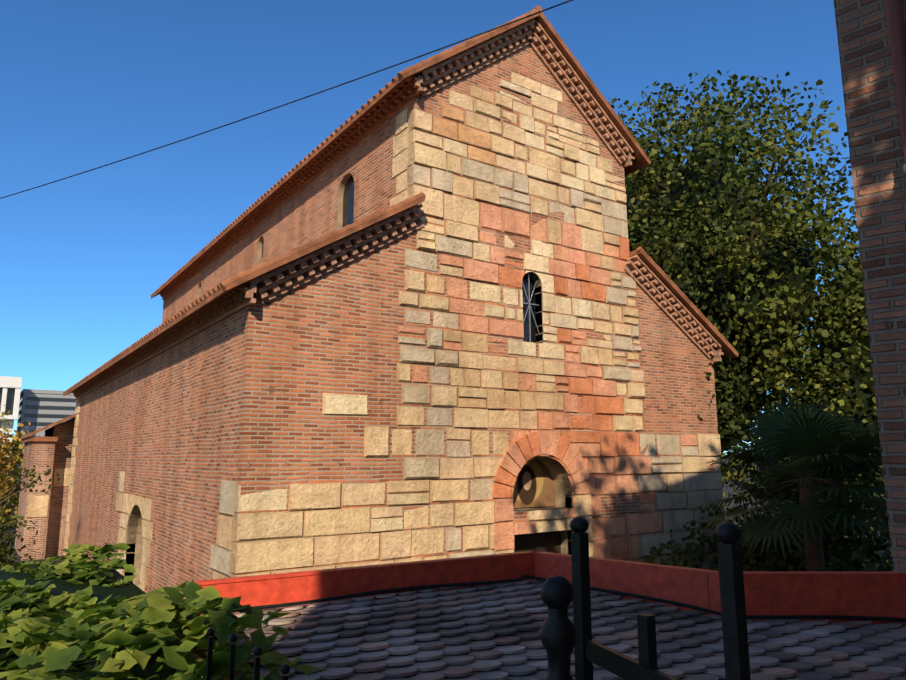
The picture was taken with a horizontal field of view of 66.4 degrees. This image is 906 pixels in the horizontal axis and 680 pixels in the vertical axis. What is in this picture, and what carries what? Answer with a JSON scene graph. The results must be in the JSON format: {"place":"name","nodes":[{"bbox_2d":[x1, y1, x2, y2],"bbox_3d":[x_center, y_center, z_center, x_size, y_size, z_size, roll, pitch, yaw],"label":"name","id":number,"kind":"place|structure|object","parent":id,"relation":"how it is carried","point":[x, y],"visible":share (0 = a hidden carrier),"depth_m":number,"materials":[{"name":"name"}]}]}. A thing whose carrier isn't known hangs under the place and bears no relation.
{"place":"outdoors","nodes":[
{"label":"outdoors","id":0,"kind":"place"},
{"bbox_2d":[0,376,21,456],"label":"city building","id":1,"kind":"structure","parent":0,"point":[6,382],"depth_m":256.29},
{"bbox_2d":[0,405,40,526],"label":"autumn tree","id":2,"kind":"object","parent":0,"point":[12,460],"depth_m":41.55,"materials":[{"name":"yellow plant"}]},
{"bbox_2d":[63,44,723,619],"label":"church","id":3,"kind":"structure","parent":0,"point":[601,446],"depth_m":15.00,"materials":[{"name":"brown brick"}]},
{"bbox_2d":[71,18,723,398],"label":"roof cornice","id":4,"kind":"structure","parent":3,"relation":"attached to","point":[534,35],"depth_m":16.47,"materials":[{"name":"brown brick"}]},
{"bbox_2d":[261,175,535,342],"bbox_3d":[-5.118,-1.211,21.035,17.027,4.700,2.859,-9,-13,43],"label":"window glass","id":5,"kind":"object","parent":3,"relation":"in","point":[348,206],"visible":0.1,"depth_m":15.95,"materials":[{"name":"black glass"}]},
{"bbox_2d":[63,5,738,395],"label":"roof","id":6,"kind":"structure","parent":3,"relation":"on","point":[315,245],"depth_m":16.35,"materials":[{"name":"orange tile"}]},
{"bbox_2d":[522,274,539,341],"bbox_3d":[1.729,-0.722,15.666,0.588,1.600,0.024,6,-12,-34],"label":"grille window","id":7,"kind":"structure","parent":3,"relation":"in","point":[529,301],"depth_m":15.68,"materials":[{"name":"silver metal"}]},
{"bbox_2d":[513,458,554,507],"bbox_3d":[1.653,3.172,15.483,1.660,1.120,0.001,6,-12,-34],"label":"tympanum","id":8,"kind":"object","parent":3,"relation":"in","point":[534,486],"visible":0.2,"depth_m":15.60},
{"bbox_2d":[492,431,593,556],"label":"portal stones","id":9,"kind":"object","parent":3,"relation":"attached to","point":[520,452],"visible":0.31,"depth_m":14.84,"materials":[{"name":"stone"}]},
{"bbox_2d":[0,0,859,454],"label":"sky","id":10,"kind":"structure","parent":0,"point":[85,85],"materials":[{"name":"blue"}]},
{"bbox_2d":[0,457,892,571],"bbox_3d":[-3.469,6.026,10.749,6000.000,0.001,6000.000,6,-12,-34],"label":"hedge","id":11,"kind":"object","parent":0,"point":[12,529],"depth_m":51.30,"materials":[{"name":"green plant"}]},
{"bbox_2d":[0,465,59,568],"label":"bush","id":12,"kind":"object","parent":11,"relation":"on","point":[4,555],"depth_m":23.05,"materials":[{"name":"green plant"}]},
{"bbox_2d":[14,417,74,560],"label":"annex walls","id":13,"kind":"structure","parent":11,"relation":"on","point":[41,456],"depth_m":29.76,"materials":[{"name":"brown brick"}]},
{"bbox_2d":[27,468,69,517],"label":"stone blocks","id":14,"kind":"structure","parent":13,"relation":"in","point":[37,506],"depth_m":29.13,"materials":[{"name":"beige stone"}]},
{"bbox_2d":[20,414,76,442],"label":"annex roof","id":15,"kind":"structure","parent":13,"relation":"on","point":[28,439],"depth_m":29.48,"materials":[{"name":"orange tile"}]},
{"bbox_2d":[16,389,75,468],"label":"distant building","id":16,"kind":"structure","parent":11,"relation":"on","point":[24,393],"depth_m":268.10,"materials":[{"name":"grey"}]},
{"bbox_2d":[17,397,75,426],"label":"building window bands","id":17,"kind":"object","parent":16,"relation":"attached to","point":[47,407],"depth_m":268.70,"materials":[{"name":"grey glass"}]},
{"bbox_2d":[514,531,560,553],"bbox_3d":[1.691,5.594,15.052,1.760,2.840,0.100,6,-12,-34],"label":"door leaf","id":18,"kind":"object","parent":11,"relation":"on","point":[550,541],"depth_m":15.34,"materials":[{"name":"brown wood"}]},
{"bbox_2d":[213,579,905,679],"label":"tile roof","id":19,"kind":"structure","parent":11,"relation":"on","point":[489,632],"depth_m":4.27,"materials":[{"name":"grey tile"}]},
{"bbox_2d":[194,551,905,625],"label":"red ridge board","id":20,"kind":"object","parent":19,"relation":"on","point":[864,593],"visible":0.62,"depth_m":5.03,"materials":[{"name":"paint"}]},
{"bbox_2d":[251,574,905,621],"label":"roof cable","id":21,"kind":"object","parent":19,"relation":"on","point":[872,618],"visible":0.77,"depth_m":5.02,"materials":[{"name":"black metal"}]},
{"bbox_2d":[640,452,893,571],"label":"shrubs","id":22,"kind":"object","parent":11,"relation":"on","point":[856,554],"depth_m":16.18,"materials":[{"name":"green plant"}]},
{"bbox_2d":[697,391,890,570],"bbox_3d":[7.306,3.712,13.900,4.573,5.535,4.446,6,-12,-34],"label":"palm","id":23,"kind":"object","parent":11,"relation":"on","point":[819,433],"depth_m":13.44,"materials":[{"name":"green plant"}]},
{"bbox_2d":[716,458,884,570],"bbox_3d":[8.179,4.734,16.430,3.339,4.357,3.658,6,-12,-34],"label":"palm","id":24,"kind":"object","parent":11,"relation":"on","point":[752,490],"depth_m":16.20,"materials":[{"name":"green plant"}]},
{"bbox_2d":[750,214,890,571],"bbox_3d":[15.029,2.210,22.017,12.814,13.750,11.461,6,-12,-34],"label":"tree","id":25,"kind":"object","parent":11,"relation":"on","point":[866,411],"depth_m":20.42,"materials":[{"name":"green plant"}]},
{"bbox_2d":[834,0,905,572],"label":"brick pillar","id":26,"kind":"structure","parent":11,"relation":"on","point":[874,140],"depth_m":5.27,"materials":[{"name":"brick"}]},
{"bbox_2d":[0,0,572,198],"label":"overhead wire","id":27,"kind":"object","parent":26,"relation":"attached to","point":[309,95],"visible":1,"depth_m":8.42,"materials":[{"name":"black metal"}]},
{"bbox_2d":[885,0,905,174],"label":"drain pipe","id":28,"kind":"object","parent":26,"relation":"attached to","point":[896,23],"visible":1,"depth_m":5.20,"materials":[{"name":"brown"}]},
{"bbox_2d":[608,70,868,510],"bbox_3d":[8.555,-0.631,24.217,13.805,17.598,13.086,6,-12,-34],"label":"tree","id":29,"kind":"object","parent":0,"point":[752,309],"depth_m":20.91,"materials":[{"name":"green plant"}]},
{"bbox_3d":[-0.918,2.727,-1.261,5.130,2.500,4.700,6,-12,-34],"label":"walkway terrace","id":30,"kind":"object","parent":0,"visible":0},
{"bbox_2d":[0,542,321,679],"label":"vine leaves","id":31,"kind":"object","parent":30,"relation":"on","point":[79,617],"visible":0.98,"depth_m":3.58,"materials":[{"name":"green plant"}]},
{"bbox_2d":[206,517,839,679],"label":"iron railing","id":32,"kind":"object","parent":30,"relation":"on","point":[562,636],"visible":1,"depth_m":1.74,"materials":[{"name":"black metal"}]}
]}

